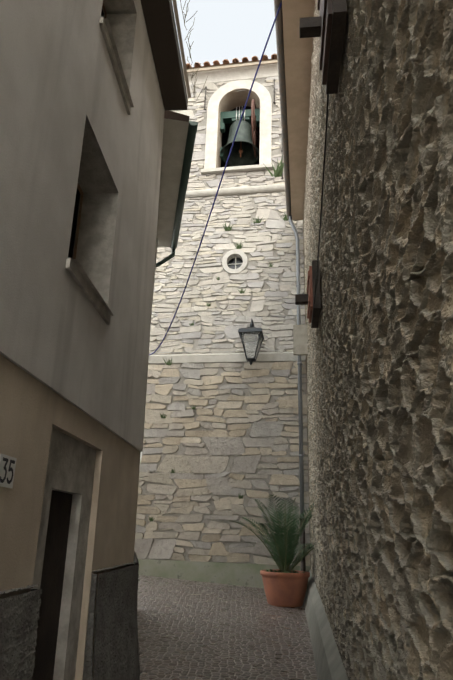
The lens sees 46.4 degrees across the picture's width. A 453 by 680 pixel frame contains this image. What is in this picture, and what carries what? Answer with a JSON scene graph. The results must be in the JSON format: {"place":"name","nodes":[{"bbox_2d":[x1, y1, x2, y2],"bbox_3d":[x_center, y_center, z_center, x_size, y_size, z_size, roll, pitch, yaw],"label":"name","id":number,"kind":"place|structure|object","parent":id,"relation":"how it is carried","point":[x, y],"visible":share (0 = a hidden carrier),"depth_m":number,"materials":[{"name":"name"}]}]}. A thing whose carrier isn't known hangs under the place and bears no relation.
{"place":"outdoors","nodes":[
{"label":"outdoors","id":0,"kind":"place"},
{"bbox_2d":[172,0,276,66],"label":"sky","id":1,"kind":"structure","parent":0,"point":[223,29],"materials":[{"name":"white"}]},
{"bbox_2d":[137,575,317,679],"bbox_3d":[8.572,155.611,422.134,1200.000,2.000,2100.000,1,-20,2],"label":"ground","id":2,"kind":"structure","parent":0,"point":[192,630],"depth_m":6.75,"materials":[{"name":"grey stone"}]},
{"bbox_2d":[0,551,139,679],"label":"plinth","id":3,"kind":"structure","parent":2,"relation":"on","point":[116,651],"depth_m":3.92,"materials":[{"name":"grey stone"}]},
{"bbox_2d":[0,0,190,679],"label":"building","id":4,"kind":"structure","parent":2,"relation":"on","point":[93,129],"depth_m":3.73,"materials":[{"name":"paint"}]},
{"bbox_2d":[0,454,16,488],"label":"house number","id":5,"kind":"object","parent":4,"relation":"attached to","point":[7,467],"visible":1,"depth_m":2.61,"materials":[{"name":"white ceramic"}]},
{"bbox_2d":[156,116,197,266],"bbox_3d":[-1.019,0.195,7.849,0.505,5.760,3.490,5,-20,-9],"label":"gutter","id":6,"kind":"object","parent":4,"relation":"attached to","point":[190,142],"visible":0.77,"depth_m":8.47,"materials":[{"name":"green"}]},
{"bbox_2d":[180,0,207,98],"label":"bare branches","id":7,"kind":"object","parent":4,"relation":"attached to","point":[190,47],"visible":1,"depth_m":6.62,"materials":[{"name":"brown"}]},
{"bbox_2d":[133,106,309,587],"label":"tower body","id":8,"kind":"structure","parent":2,"relation":"on","point":[243,574],"depth_m":10.86,"materials":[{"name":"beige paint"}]},
{"bbox_2d":[148,159,288,520],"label":"wall weeds","id":9,"kind":"object","parent":8,"relation":"attached to","point":[278,171],"depth_m":13.40,"materials":[{"name":"green plant"}]},
{"bbox_2d":[134,77,309,565],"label":"stone wall","id":10,"kind":"structure","parent":8,"relation":"attached to","point":[227,440],"depth_m":11.98,"materials":[{"name":"beige stone"}]},
{"bbox_2d":[149,345,305,366],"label":"ledge cables","id":11,"kind":"object","parent":8,"relation":"attached to","point":[221,351],"visible":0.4,"depth_m":12.34,"materials":[{"name":"grey plastic"}]},
{"bbox_2d":[183,54,277,84],"bbox_3d":[0.852,-7.550,18.090,6.789,2.090,6.767,1,-20,2],"label":"tiled roof edge","id":12,"kind":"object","parent":8,"relation":"on","point":[235,70],"depth_m":15.26,"materials":[{"name":"white paint"}]},
{"bbox_2d":[222,249,247,273],"bbox_3d":[0.220,-1.931,13.302,0.660,0.700,0.205,-1,-20,9],"label":"round window","id":13,"kind":"structure","parent":8,"relation":"attached to","point":[234,261],"depth_m":13.29,"materials":[{"name":"stone"}]},
{"bbox_2d":[201,80,273,174],"bbox_3d":[0.384,-5.894,14.948,1.960,3.160,0.750,-1,-20,9],"label":"belfry frame","id":14,"kind":"object","parent":8,"relation":"attached to","point":[225,98],"visible":0.83,"depth_m":14.77,"materials":[{"name":"white paint"}]},
{"bbox_2d":[220,99,259,166],"bbox_3d":[0.405,-5.930,15.037,1.318,1.731,1.590,1,-20,2],"label":"bell","id":15,"kind":"object","parent":14,"relation":"attached to","point":[245,150],"visible":0.92,"depth_m":15.11,"materials":[{"name":"green metal"}]},
{"bbox_2d":[238,319,263,364],"bbox_3d":[0.583,0.087,11.969,0.530,1.120,0.872,-1,-20,9],"label":"lantern","id":16,"kind":"object","parent":8,"relation":"attached to","point":[252,334],"visible":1,"depth_m":11.68,"materials":[{"name":"grey metal"}]},
{"bbox_2d":[260,569,309,606],"bbox_3d":[1.004,4.247,9.057,0.860,0.530,0.860,1,-20,2],"label":"terracotta pot","id":17,"kind":"object","parent":2,"relation":"on","point":[285,589],"visible":0.94,"depth_m":8.77,"materials":[{"name":"orange ceramic"}]},
{"bbox_2d":[232,495,314,572],"bbox_3d":[1.083,3.436,9.315,2.092,1.336,2.022,1,-20,2],"label":"palm plant","id":18,"kind":"object","parent":17,"relation":"on","point":[280,541],"visible":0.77,"depth_m":9.16,"materials":[{"name":"green plant"}]},
{"bbox_2d":[303,0,452,679],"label":"wall","id":19,"kind":"structure","parent":2,"relation":"on","point":[379,363],"depth_m":2.50,"materials":[{"name":"stone"}]},
{"bbox_2d":[282,0,347,679],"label":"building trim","id":20,"kind":"structure","parent":19,"relation":"attached to","point":[298,50],"depth_m":8.58,"materials":[{"name":"brown paint"}]},
{"bbox_2d":[149,1,281,354],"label":"blue cable","id":21,"kind":"object","parent":20,"relation":"attached to","point":[224,170],"visible":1,"depth_m":9.07,"materials":[{"name":"blue plastic"}]},
{"bbox_2d":[274,0,290,218],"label":"gutter","id":22,"kind":"object","parent":20,"relation":"attached to","point":[280,57],"visible":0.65,"depth_m":9.43,"materials":[{"name":"metal"}]},
{"bbox_2d":[289,215,305,570],"bbox_3d":[1.518,0.913,11.481,0.263,8.387,0.122,4,-20,-6],"label":"downpipe","id":23,"kind":"object","parent":20,"relation":"attached to","point":[301,478],"visible":0.65,"depth_m":11.27,"materials":[{"name":"grey metal"}]},
{"bbox_2d":[293,0,346,354],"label":"wall fixtures","id":24,"kind":"object","parent":19,"relation":"attached to","point":[327,26],"depth_m":4.35,"materials":[{"name":"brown wood"}]},
{"bbox_2d":[204,79,282,178],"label":"tower tie rods","id":25,"kind":"object","parent":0,"point":[273,102],"visible":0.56,"depth_m":14.83,"materials":[{"name":"black metal"}]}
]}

